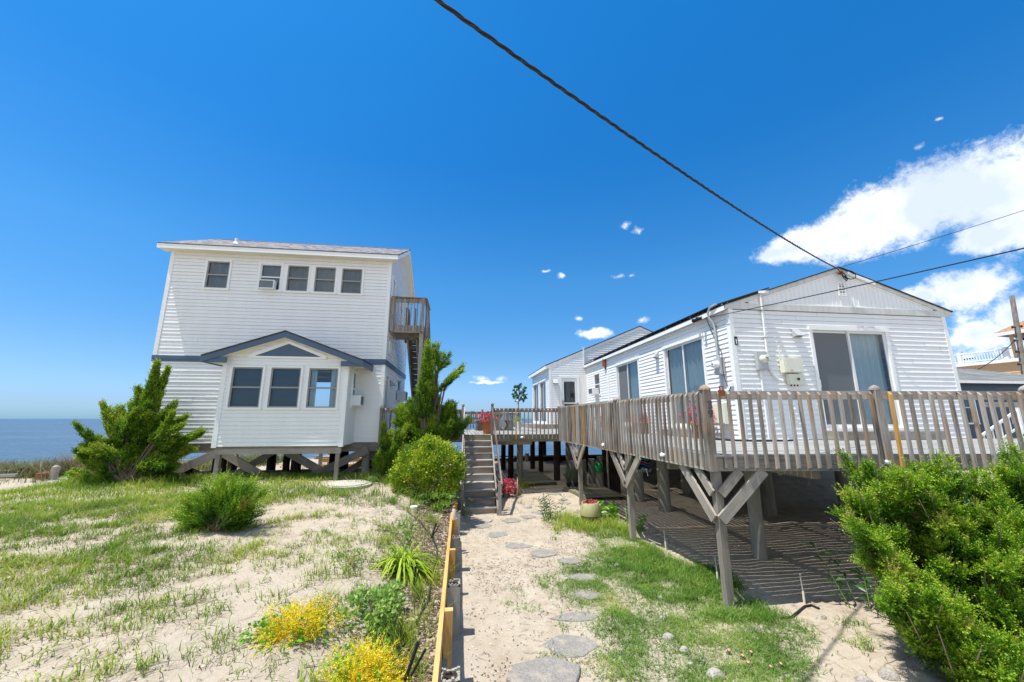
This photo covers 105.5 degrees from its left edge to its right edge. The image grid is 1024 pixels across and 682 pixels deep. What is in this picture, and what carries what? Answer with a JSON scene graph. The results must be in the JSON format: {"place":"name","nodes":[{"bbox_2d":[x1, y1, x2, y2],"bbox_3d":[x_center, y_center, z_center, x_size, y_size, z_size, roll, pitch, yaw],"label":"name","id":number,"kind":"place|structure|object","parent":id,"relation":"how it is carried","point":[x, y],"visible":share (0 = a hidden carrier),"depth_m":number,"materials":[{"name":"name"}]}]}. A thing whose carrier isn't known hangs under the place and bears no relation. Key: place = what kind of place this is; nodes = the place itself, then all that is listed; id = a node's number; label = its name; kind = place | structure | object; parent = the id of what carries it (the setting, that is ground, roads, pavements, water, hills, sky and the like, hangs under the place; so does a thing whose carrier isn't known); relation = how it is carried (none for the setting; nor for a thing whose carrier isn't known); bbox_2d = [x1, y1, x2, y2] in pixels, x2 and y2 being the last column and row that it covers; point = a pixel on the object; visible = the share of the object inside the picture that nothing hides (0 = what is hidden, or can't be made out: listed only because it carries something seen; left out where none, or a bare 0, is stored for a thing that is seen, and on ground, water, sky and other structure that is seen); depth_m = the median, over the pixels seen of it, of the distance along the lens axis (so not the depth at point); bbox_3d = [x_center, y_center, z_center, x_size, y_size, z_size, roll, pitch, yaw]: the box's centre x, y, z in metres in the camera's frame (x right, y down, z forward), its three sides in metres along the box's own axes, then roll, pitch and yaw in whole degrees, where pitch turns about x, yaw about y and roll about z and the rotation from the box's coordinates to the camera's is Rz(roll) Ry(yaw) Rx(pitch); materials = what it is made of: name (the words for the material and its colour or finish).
{"place":"outdoors","nodes":[
{"label":"outdoors","id":0,"kind":"place"},
{"bbox_2d":[0,487,437,681],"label":"dune grass","id":1,"kind":"structure","parent":0,"point":[68,508],"depth_m":5.60,"materials":[{"name":"plant"}]},
{"bbox_2d":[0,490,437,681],"bbox_3d":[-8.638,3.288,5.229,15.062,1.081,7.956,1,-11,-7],"label":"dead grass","id":2,"kind":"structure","parent":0,"point":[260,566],"depth_m":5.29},
{"bbox_2d":[0,419,601,465],"bbox_3d":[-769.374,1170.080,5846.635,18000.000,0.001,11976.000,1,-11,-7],"label":"sea","id":3,"kind":"structure","parent":0,"point":[22,439],"depth_m":56.45,"materials":[{"name":"liquid"}]},
{"bbox_2d":[0,455,994,681],"bbox_3d":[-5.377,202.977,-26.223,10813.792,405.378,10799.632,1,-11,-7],"label":"ground","id":4,"kind":"structure","parent":0,"point":[797,524],"depth_m":5.71,"materials":[{"name":"sand"}]},
{"bbox_2d":[0,452,92,480],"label":"dead brush","id":5,"kind":"object","parent":4,"relation":"on","point":[72,464],"visible":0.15,"depth_m":18.37,"materials":[{"name":"brown plant"}]},
{"bbox_2d":[48,465,60,479],"bbox_3d":[-20.466,5.973,17.398,0.270,0.827,0.240,1,-11,-7],"label":"beach stump","id":6,"kind":"object","parent":4,"relation":"on","point":[56,469],"visible":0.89,"depth_m":17.36,"materials":[{"name":"grey wood"}]},
{"bbox_2d":[44,470,212,489],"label":"grass","id":7,"kind":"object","parent":4,"relation":"on","point":[75,481],"visible":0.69,"depth_m":9.87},
{"bbox_2d":[63,357,208,485],"bbox_3d":[-9.823,2.232,10.454,3.256,3.575,1.562,1,-11,-7],"label":"juniper tree","id":8,"kind":"object","parent":4,"relation":"on","point":[134,443],"visible":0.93,"depth_m":10.16,"materials":[{"name":"green plant"}]},
{"bbox_2d":[0,454,290,479],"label":"beach grass","id":9,"kind":"structure","parent":4,"relation":"on","point":[14,466],"depth_m":18.63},
{"bbox_2d":[0,462,360,484],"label":"shore tufts","id":10,"kind":"object","parent":4,"relation":"on","point":[33,480],"visible":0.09,"depth_m":16.68,"materials":[{"name":"green plant"}]},
{"bbox_2d":[0,470,379,507],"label":"lawn grass","id":11,"kind":"structure","parent":4,"relation":"on","point":[68,490],"depth_m":9.43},
{"bbox_2d":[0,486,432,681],"bbox_3d":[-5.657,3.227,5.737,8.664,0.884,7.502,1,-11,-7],"label":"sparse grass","id":12,"kind":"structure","parent":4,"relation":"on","point":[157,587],"depth_m":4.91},
{"bbox_2d":[161,468,276,532],"bbox_3d":[-5.277,2.913,6.984,1.929,1.330,1.322,1,-11,-7],"label":"juniper","id":13,"kind":"object","parent":4,"relation":"on","point":[219,505],"visible":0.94,"depth_m":6.77,"materials":[{"name":"green plant"}]},
{"bbox_2d":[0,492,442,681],"bbox_3d":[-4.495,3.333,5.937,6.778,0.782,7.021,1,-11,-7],"label":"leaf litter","id":14,"kind":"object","parent":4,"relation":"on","point":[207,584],"visible":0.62,"depth_m":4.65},
{"bbox_2d":[148,238,415,481],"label":"beach house","id":15,"kind":"structure","parent":4,"relation":"on","point":[321,313],"depth_m":11.97,"materials":[{"name":"white plastic"}]},
{"bbox_2d":[201,259,232,290],"bbox_3d":[-9.268,-2.073,12.301,0.790,1.000,0.195,1,-11,-7],"label":"window","id":16,"kind":"structure","parent":15,"relation":"in","point":[218,272],"depth_m":12.31,"materials":[{"name":"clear glass"}]},
{"bbox_2d":[224,365,265,409],"bbox_3d":[-7.319,1.275,10.730,0.930,1.220,0.140,1,-11,-7],"label":"window","id":17,"kind":"structure","parent":15,"relation":"in","point":[246,382],"depth_m":10.76,"materials":[{"name":"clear glass"}]},
{"bbox_2d":[257,279,276,289],"bbox_3d":[-7.726,-1.776,12.283,0.470,0.290,0.160,1,-11,-7],"label":"window air conditioner","id":18,"kind":"object","parent":15,"relation":"attached to","point":[264,284],"depth_m":12.22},
{"bbox_2d":[255,262,284,292],"bbox_3d":[-7.726,-2.029,12.495,0.780,0.990,0.195,1,-11,-7],"label":"window","id":19,"kind":"structure","parent":15,"relation":"in","point":[267,270],"depth_m":12.52,"materials":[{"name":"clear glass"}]},
{"bbox_2d":[263,365,303,409],"bbox_3d":[-6.327,1.300,10.856,0.930,1.220,0.140,1,-11,-7],"label":"window","id":20,"kind":"structure","parent":15,"relation":"in","point":[284,385],"depth_m":10.89,"materials":[{"name":"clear glass"}]},
{"bbox_2d":[248,341,326,358],"bbox_3d":[-6.311,0.242,11.021,2.060,0.510,0.040,1,-11,-7],"label":"gable window","id":21,"kind":"structure","parent":15,"relation":"in","point":[288,349],"depth_m":11.00,"materials":[{"name":"white glass"}]},
{"bbox_2d":[283,263,311,293],"bbox_3d":[-6.908,-2.003,12.598,0.790,0.980,0.195,1,-11,-7],"label":"window","id":22,"kind":"structure","parent":15,"relation":"in","point":[297,276],"depth_m":12.61,"materials":[{"name":"clear glass"}]},
{"bbox_2d":[302,366,340,409],"bbox_3d":[-5.338,1.330,11.006,0.930,1.220,0.191,1,-11,-7],"label":"window","id":23,"kind":"structure","parent":15,"relation":"in","point":[312,371],"depth_m":10.99,"materials":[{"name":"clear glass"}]},
{"bbox_2d":[311,265,337,294],"bbox_3d":[-6.079,-1.978,12.701,0.780,0.970,0.195,1,-11,-7],"label":"window","id":24,"kind":"structure","parent":15,"relation":"in","point":[324,281],"depth_m":12.71,"materials":[{"name":"clear glass"}]},
{"bbox_2d":[338,266,364,295],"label":"window","id":25,"kind":"structure","parent":15,"relation":"in","point":[351,282],"depth_m":12.81,"materials":[{"name":"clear glass"}]},
{"bbox_2d":[349,370,357,407],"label":"window","id":26,"kind":"structure","parent":15,"relation":"in","point":[355,373],"depth_m":11.86,"materials":[{"name":"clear glass"}]},
{"bbox_2d":[352,395,363,405],"bbox_3d":[-4.626,1.794,11.695,0.250,0.300,0.430,1,-11,-7],"label":"window air conditioner","id":27,"kind":"object","parent":15,"relation":"attached to","point":[357,400],"depth_m":11.50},
{"bbox_2d":[383,373,389,427],"bbox_3d":[-4.105,2.058,12.585,0.120,1.970,0.770,1,-11,-7],"label":"door","id":28,"kind":"structure","parent":15,"relation":"in","point":[387,386],"depth_m":12.85,"materials":[{"name":"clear glass"}]},
{"bbox_2d":[238,590,359,657],"bbox_3d":[-2.236,2.897,4.029,0.950,0.545,0.974,-6,-13,26],"label":"golden shrub","id":29,"kind":"object","parent":4,"relation":"on","point":[291,618],"visible":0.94,"depth_m":3.94,"materials":[{"name":"yellow plant"}]},
{"bbox_2d":[323,480,371,489],"bbox_3d":[-4.316,3.789,10.243,1.200,0.140,1.200,1,-11,-7],"label":"septic lid","id":30,"kind":"object","parent":4,"relation":"on","point":[354,483],"visible":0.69,"depth_m":10.06,"materials":[{"name":"concrete"}]},
{"bbox_2d":[330,543,376,570],"bbox_3d":[-2.315,3.205,5.737,0.669,0.300,0.817,8,-14,-36],"label":"leafy weed","id":31,"kind":"object","parent":4,"relation":"on","point":[356,561],"visible":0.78,"depth_m":5.69,"materials":[{"name":"green plant"}]},
{"bbox_2d":[310,629,414,681],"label":"golden shrub","id":32,"kind":"object","parent":4,"relation":"on","point":[376,665],"visible":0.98,"depth_m":3.43,"materials":[{"name":"yellow plant"}]},
{"bbox_2d":[318,445,407,467],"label":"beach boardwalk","id":33,"kind":"structure","parent":4,"relation":"on","point":[322,458],"depth_m":17.16,"materials":[{"name":"grey wood"}]},
{"bbox_2d":[330,579,412,641],"bbox_3d":[-1.599,3.061,4.478,0.819,0.482,1.048,1,-11,-7],"label":"leafy weed","id":34,"kind":"object","parent":4,"relation":"on","point":[386,590],"visible":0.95,"depth_m":4.37,"materials":[{"name":"green plant"}]},
{"bbox_2d":[282,481,462,681],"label":"tall grass","id":35,"kind":"structure","parent":4,"relation":"on","point":[409,639],"depth_m":4.74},
{"bbox_2d":[18,503,750,681],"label":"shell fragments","id":36,"kind":"object","parent":4,"relation":"on","point":[509,571],"visible":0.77,"depth_m":8.04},
{"bbox_2d":[347,469,423,490],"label":"grass","id":37,"kind":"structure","parent":4,"relation":"on","point":[367,475],"depth_m":10.60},
{"bbox_2d":[364,519,420,546],"bbox_3d":[-2.091,3.466,7.111,0.829,0.314,1.082,-3,-12,14],"label":"leafy weed","id":38,"kind":"object","parent":4,"relation":"on","point":[403,527],"visible":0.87,"depth_m":7.05,"materials":[{"name":"green plant"}]},
{"bbox_2d":[353,499,451,681],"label":"leaf litter","id":39,"kind":"object","parent":4,"relation":"on","point":[431,604],"depth_m":5.21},
{"bbox_2d":[181,453,624,461],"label":"seawall","id":40,"kind":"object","parent":4,"relation":"on","point":[526,457],"visible":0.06,"depth_m":23.66,"materials":[{"name":"grey wood"}]},
{"bbox_2d":[367,542,449,590],"bbox_3d":[-1.675,3.624,5.868,1.883,1.036,1.793,9,-14,-38],"label":"daylily","id":41,"kind":"object","parent":4,"relation":"on","point":[403,561],"visible":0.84,"depth_m":5.75,"materials":[{"name":"green plant"}]},
{"bbox_2d":[390,296,430,418],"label":"outside staircase","id":42,"kind":"structure","parent":4,"relation":"on","point":[409,334],"depth_m":13.22,"materials":[{"name":"grey wood"}]},
{"bbox_2d":[403,641,426,681],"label":"garden spike","id":43,"kind":"object","parent":4,"relation":"on","point":[413,657],"visible":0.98,"depth_m":3.56,"materials":[{"name":"black metal"}]},
{"bbox_2d":[397,511,437,680],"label":"irrigation hose","id":44,"kind":"object","parent":4,"relation":"on","point":[425,605],"visible":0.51,"depth_m":5.32,"materials":[{"name":"black rubber"}]},
{"bbox_2d":[370,338,472,485],"bbox_3d":[-2.656,2.087,11.677,3.015,4.467,1.241,1,-11,-7],"label":"juniper tree","id":45,"kind":"object","parent":4,"relation":"on","point":[430,412],"visible":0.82,"depth_m":11.50,"materials":[{"name":"green plant"}]},
{"bbox_2d":[386,430,469,503],"bbox_3d":[-2.191,3.321,10.326,2.184,1.893,1.921,1,-11,-7],"label":"round shrub","id":46,"kind":"object","parent":4,"relation":"on","point":[401,472],"visible":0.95,"depth_m":9.94,"materials":[{"name":"green plant"}]},
{"bbox_2d":[415,491,458,510],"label":"leafy plant","id":47,"kind":"object","parent":4,"relation":"on","point":[451,495],"visible":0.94,"depth_m":9.39,"materials":[{"name":"green plant"}]},
{"bbox_2d":[432,494,459,681],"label":"timber retaining wall","id":48,"kind":"structure","parent":4,"relation":"on","point":[448,625],"depth_m":5.02,"materials":[{"name":"yellow wood"}]},
{"bbox_2d":[3,496,941,681],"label":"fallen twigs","id":49,"kind":"object","parent":4,"relation":"on","point":[492,595],"visible":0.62,"depth_m":5.13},
{"bbox_2d":[460,407,502,516],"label":"deck stairs","id":50,"kind":"structure","parent":4,"relation":"on","point":[479,488],"depth_m":12.13,"materials":[{"name":"grey wood"}]},
{"bbox_2d":[497,477,517,496],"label":"flowers","id":51,"kind":"object","parent":4,"relation":"on","point":[507,489],"visible":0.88,"depth_m":13.51,"materials":[{"name":"plant"}]},
{"bbox_2d":[506,542,532,548],"bbox_3d":[0.156,4.553,8.584,0.582,0.106,0.428,1,-11,-7],"label":"stepping stone","id":52,"kind":"object","parent":4,"relation":"on","point":[515,545],"visible":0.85,"depth_m":8.55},
{"bbox_2d":[514,471,556,484],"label":"boardwalk platform","id":53,"kind":"structure","parent":4,"relation":"on","point":[538,477],"depth_m":16.74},
{"bbox_2d":[506,656,579,681],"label":"stepping stone","id":54,"kind":"object","parent":4,"relation":"on","point":[546,669],"visible":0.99,"depth_m":4.29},
{"bbox_2d":[530,549,558,557],"bbox_3d":[0.685,4.455,8.108,0.604,0.106,0.511,1,-11,-7],"label":"stepping stone","id":55,"kind":"object","parent":4,"relation":"on","point":[542,553],"visible":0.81,"depth_m":8.04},
{"bbox_2d":[537,493,565,523],"bbox_3d":[1.028,4.515,10.543,0.730,0.762,0.892,-8,-14,34],"label":"lily plant","id":56,"kind":"object","parent":4,"relation":"on","point":[545,506],"visible":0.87,"depth_m":10.58,"materials":[{"name":"green plant"}]},
{"bbox_2d":[497,573,626,680],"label":"creeping grass","id":57,"kind":"structure","parent":4,"relation":"on","point":[505,603],"depth_m":5.74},
{"bbox_2d":[560,467,575,486],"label":"potted grass","id":58,"kind":"object","parent":4,"relation":"on","point":[568,476],"depth_m":15.10,"materials":[{"name":"plant"}]},
{"bbox_2d":[540,634,598,658],"bbox_3d":[0.729,3.848,4.852,0.616,0.106,0.536,11,-15,-43],"label":"stepping stone","id":59,"kind":"object","parent":4,"relation":"on","point":[566,643],"visible":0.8,"depth_m":4.85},
{"bbox_2d":[557,558,582,564],"bbox_3d":[1.165,4.372,7.655,0.545,0.106,0.337,1,-11,-7],"label":"stepping stone","id":60,"kind":"object","parent":4,"relation":"on","point":[569,560],"visible":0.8,"depth_m":7.66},
{"bbox_2d":[550,611,598,621],"bbox_3d":[0.903,3.985,5.552,0.736,0.106,0.276,1,-11,-7],"label":"stepping stone","id":61,"kind":"object","parent":4,"relation":"on","point":[566,617],"visible":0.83,"depth_m":5.53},
{"bbox_2d":[565,574,598,581],"bbox_3d":[1.260,4.249,6.915,0.612,0.106,0.324,1,-11,-7],"label":"stepping stone","id":62,"kind":"object","parent":4,"relation":"on","point":[580,576],"visible":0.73,"depth_m":6.91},
{"bbox_2d":[568,590,598,600],"bbox_3d":[1.146,4.131,6.260,0.523,0.106,0.313,-2,-11,9],"label":"stepping stone","id":63,"kind":"object","parent":4,"relation":"on","point":[586,595],"visible":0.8,"depth_m":6.26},
{"bbox_2d":[541,507,637,541],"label":"barrel grass","id":64,"kind":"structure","parent":4,"relation":"on","point":[568,520],"depth_m":9.76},
{"bbox_2d":[580,499,600,525],"bbox_3d":[2.064,4.518,10.289,0.553,0.665,0.536,1,-11,-7],"label":"glazed planter","id":65,"kind":"object","parent":4,"relation":"on","point":[589,508],"visible":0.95,"depth_m":10.11,"materials":[{"name":"beige ceramic"}]},
{"bbox_2d":[588,458,595,483],"bbox_3d":[3.380,5.583,16.398,0.316,1.206,0.316,1,-11,-7],"label":"piling stump","id":66,"kind":"object","parent":4,"relation":"on","point":[592,473],"visible":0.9,"depth_m":16.29,"materials":[{"name":"grey wood"}]},
{"bbox_2d":[521,326,671,462],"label":"cottage","id":67,"kind":"structure","parent":4,"relation":"on","point":[562,381],"depth_m":23.78,"materials":[{"name":"white plastic"}]},
{"bbox_2d":[533,382,539,423],"bbox_3d":[1.771,4.353,27.228,0.265,2.780,2.140,1,-11,-7],"label":"sliding door","id":68,"kind":"structure","parent":67,"relation":"in","point":[535,386],"depth_m":27.64,"materials":[{"name":"clear glass"}]},
{"bbox_2d":[539,378,548,423],"bbox_3d":[2.072,3.897,24.942,0.265,2.780,2.140,1,-11,-7],"label":"sliding door","id":69,"kind":"structure","parent":67,"relation":"in","point":[542,384],"depth_m":25.28,"materials":[{"name":"clear glass"}]},
{"bbox_2d":[559,376,579,405],"bbox_3d":[3.449,3.505,23.284,1.220,2.840,0.070,1,-11,-7],"label":"door","id":70,"kind":"structure","parent":67,"relation":"in","point":[568,385],"depth_m":23.38,"materials":[{"name":"clear glass"}]},
{"bbox_2d":[596,472,604,486],"bbox_3d":[3.417,5.504,15.082,0.326,0.826,0.326,1,-11,-7],"label":"piling stump","id":71,"kind":"object","parent":4,"relation":"on","point":[599,479],"visible":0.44,"depth_m":14.99,"materials":[{"name":"grey wood"}]},
{"bbox_2d":[591,498,620,518],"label":"broadleaf plant","id":72,"kind":"object","parent":4,"relation":"on","point":[612,508],"visible":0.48,"depth_m":10.83,"materials":[{"name":"green plant"}]},
{"bbox_2d":[466,512,747,681],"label":"bark litter","id":73,"kind":"object","parent":4,"relation":"on","point":[712,660],"visible":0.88,"depth_m":6.38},
{"bbox_2d":[602,449,631,492],"bbox_3d":[3.779,4.718,14.341,0.307,1.960,1.886,3,-12,-15],"label":"plank screen","id":74,"kind":"object","parent":4,"relation":"on","point":[612,479],"visible":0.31,"depth_m":14.48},
{"bbox_2d":[535,509,826,681],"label":"path grass","id":75,"kind":"structure","parent":4,"relation":"on","point":[758,644],"depth_m":5.19,"materials":[{"name":"plant"}]},
{"bbox_2d":[584,536,808,626],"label":"grass","id":76,"kind":"structure","parent":4,"relation":"on","point":[715,614],"depth_m":6.63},
{"bbox_2d":[378,385,1023,609],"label":"wooden deck","id":77,"kind":"structure","parent":4,"relation":"on","point":[754,460],"depth_m":6.43,"materials":[{"name":"grey wood"}]},
{"bbox_2d":[475,411,497,433],"bbox_3d":[-0.985,3.103,14.924,0.905,0.889,0.750,1,-11,-7],"label":"flower pot","id":78,"kind":"object","parent":77,"relation":"on","point":[486,426],"visible":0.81,"depth_m":14.75,"materials":[{"name":"ceramic"}]},
{"bbox_2d":[511,383,527,430],"bbox_3d":[0.360,3.220,19.142,0.810,2.311,0.869,-5,-12,22],"label":"fig tree","id":79,"kind":"object","parent":77,"relation":"on","point":[521,393],"visible":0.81,"depth_m":19.15,"materials":[{"name":"green plant"}]},
{"bbox_2d":[632,456,650,475],"bbox_3d":[4.121,3.827,12.329,0.620,0.881,0.192,1,-11,-7],"label":"striped blanket","id":80,"kind":"object","parent":77,"relation":"hanging from","point":[645,463],"visible":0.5,"depth_m":12.34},
{"bbox_2d":[679,403,714,438],"bbox_3d":[5.525,2.324,11.497,0.879,1.075,0.996,10,-15,-41],"label":"flower pot","id":81,"kind":"object","parent":77,"relation":"on","point":[690,413],"visible":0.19,"depth_m":11.45,"materials":[{"name":"plant"}]},
{"bbox_2d":[706,667,725,680],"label":"rock","id":82,"kind":"object","parent":4,"relation":"on","point":[711,671],"visible":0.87,"depth_m":4.22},
{"bbox_2d":[584,267,966,515],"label":"white cottage","id":83,"kind":"structure","parent":4,"relation":"on","point":[883,337],"depth_m":11.55,"materials":[{"name":"plastic"}]},
{"bbox_2d":[593,372,601,395],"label":"window","id":84,"kind":"structure","parent":83,"relation":"in","point":[597,375],"depth_m":21.90,"materials":[{"name":"clear glass"}]},
{"bbox_2d":[615,356,644,425],"bbox_3d":[5.352,2.350,17.652,0.265,2.960,2.560,1,-11,-7],"label":"sliding door","id":85,"kind":"structure","parent":83,"relation":"in","point":[627,371],"depth_m":17.82,"materials":[{"name":"clear glass"}]},
{"bbox_2d":[434,0,855,280],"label":"service cable","id":86,"kind":"object","parent":83,"relation":"attached to","point":[457,14],"visible":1,"depth_m":4.42,"materials":[{"name":"black rubber"}]},
{"bbox_2d":[661,333,711,428],"bbox_3d":[5.940,1.449,13.190,0.265,2.980,2.540,1,-11,-7],"label":"sliding door","id":87,"kind":"structure","parent":83,"relation":"in","point":[688,367],"depth_m":13.34,"materials":[{"name":"clear glass"}]},
{"bbox_2d":[707,303,719,357],"bbox_3d":[5.997,-0.290,11.475,0.204,1.601,0.388,1,-11,-7],"label":"weatherhead mast","id":88,"kind":"object","parent":83,"relation":"attached to","point":[714,329],"visible":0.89,"depth_m":11.54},
{"bbox_2d":[710,357,725,374],"bbox_3d":[5.959,0.734,11.315,0.304,0.490,0.310,1,-11,-7],"label":"electric meter","id":89,"kind":"object","parent":83,"relation":"attached to","point":[716,365],"visible":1,"depth_m":11.22,"materials":[{"name":"white plastic"}]},
{"bbox_2d":[712,402,728,423],"bbox_3d":[5.989,2.066,11.120,0.205,0.600,0.500,1,-11,-7],"label":"utility cabinet","id":90,"kind":"object","parent":83,"relation":"attached to","point":[724,412],"visible":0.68,"depth_m":10.94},
{"bbox_2d":[682,287,768,319],"bbox_3d":[7.013,-1.216,12.897,2.063,0.729,1.620,1,-11,-7],"label":"solar panel","id":91,"kind":"object","parent":83,"relation":"on","point":[703,311],"visible":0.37,"depth_m":12.26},
{"bbox_2d":[754,352,769,369],"bbox_3d":[6.971,0.545,10.780,0.300,0.490,0.304,1,-11,-7],"label":"electric meter","id":92,"kind":"object","parent":83,"relation":"attached to","point":[762,359],"visible":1,"depth_m":10.77,"materials":[{"name":"white plastic"}]},
{"bbox_2d":[759,370,769,438],"bbox_3d":[6.917,1.718,10.654,0.051,1.880,0.051,1,-11,-7],"label":"meter feed pipe","id":93,"kind":"object","parent":83,"relation":"attached to","point":[765,410],"visible":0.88,"depth_m":10.61,"materials":[{"name":"white paint"}]},
{"bbox_2d":[758,290,783,381],"bbox_3d":[7.350,-0.171,10.976,0.406,2.636,0.297,1,-11,-7],"label":"downpipe conduit","id":94,"kind":"object","parent":83,"relation":"attached to","point":[766,349],"visible":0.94,"depth_m":11.06,"materials":[{"name":"white paint"}]},
{"bbox_2d":[777,346,805,385],"bbox_3d":[7.841,0.695,10.921,0.650,1.131,0.173,1,-11,-7],"label":"inverter","id":95,"kind":"object","parent":83,"relation":"attached to","point":[791,365],"visible":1,"depth_m":10.84,"materials":[{"name":"beige metal"}]},
{"bbox_2d":[806,326,903,430],"bbox_3d":[9.926,1.078,11.303,2.680,2.970,0.265,1,-11,-7],"label":"sliding door","id":96,"kind":"structure","parent":83,"relation":"in","point":[844,358],"depth_m":11.37,"materials":[{"name":"clear glass"}]},
{"bbox_2d":[705,248,1023,385],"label":"television wire","id":97,"kind":"object","parent":83,"relation":"attached to","point":[864,284],"visible":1,"depth_m":7.18,"materials":[{"name":"black rubber"}]},
{"bbox_2d":[808,541,891,623],"bbox_3d":[5.325,3.547,5.705,0.995,0.885,1.356,3,-12,-16],"label":"dark leafy plant","id":98,"kind":"object","parent":4,"relation":"on","point":[859,585],"visible":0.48,"depth_m":5.95,"materials":[{"name":"green plant"}]},
{"bbox_2d":[878,667,900,681],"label":"rock","id":99,"kind":"object","parent":4,"relation":"on","point":[886,673],"visible":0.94,"depth_m":4.25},
{"bbox_2d":[829,610,959,681],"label":"sand grass","id":100,"kind":"structure","parent":4,"relation":"on","point":[864,640],"depth_m":4.92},
{"bbox_2d":[824,439,1023,681],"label":"cedar shrub","id":101,"kind":"object","parent":4,"relation":"on","point":[952,597],"visible":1,"depth_m":4.51,"materials":[{"name":"green plant"}]},
{"bbox_2d":[954,321,1023,373],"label":"tan house","id":102,"kind":"structure","parent":4,"relation":"on","point":[1007,364],"depth_m":38.59,"materials":[{"name":"plastic"}]},
{"bbox_2d":[957,369,1023,438],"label":"blue house","id":103,"kind":"structure","parent":4,"relation":"on","point":[975,380],"depth_m":24.18,"materials":[{"name":"blue plastic"}]},
{"bbox_2d":[964,400,980,423],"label":"window","id":104,"kind":"structure","parent":103,"relation":"in","point":[966,402],"depth_m":23.87,"materials":[{"name":"clear glass"}]},
{"bbox_2d":[977,295,1023,374],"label":"utility pole","id":105,"kind":"object","parent":4,"relation":"on","point":[1018,340],"visible":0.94,"depth_m":31.01,"materials":[{"name":"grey wood"}]},
{"bbox_2d":[982,408,1023,438],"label":"porch stair railing","id":106,"kind":"object","parent":4,"relation":"on","point":[1019,416],"visible":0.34,"depth_m":21.81,"materials":[{"name":"white paint"}]},
{"bbox_2d":[0,0,1023,418],"label":"sky","id":107,"kind":"structure","parent":0,"point":[537,232],"materials":[{"name":"blue"}]},
{"bbox_2d":[563,486,626,499],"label":"boardwalk platform","id":108,"kind":"structure","parent":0,"point":[593,492],"depth_m":13.72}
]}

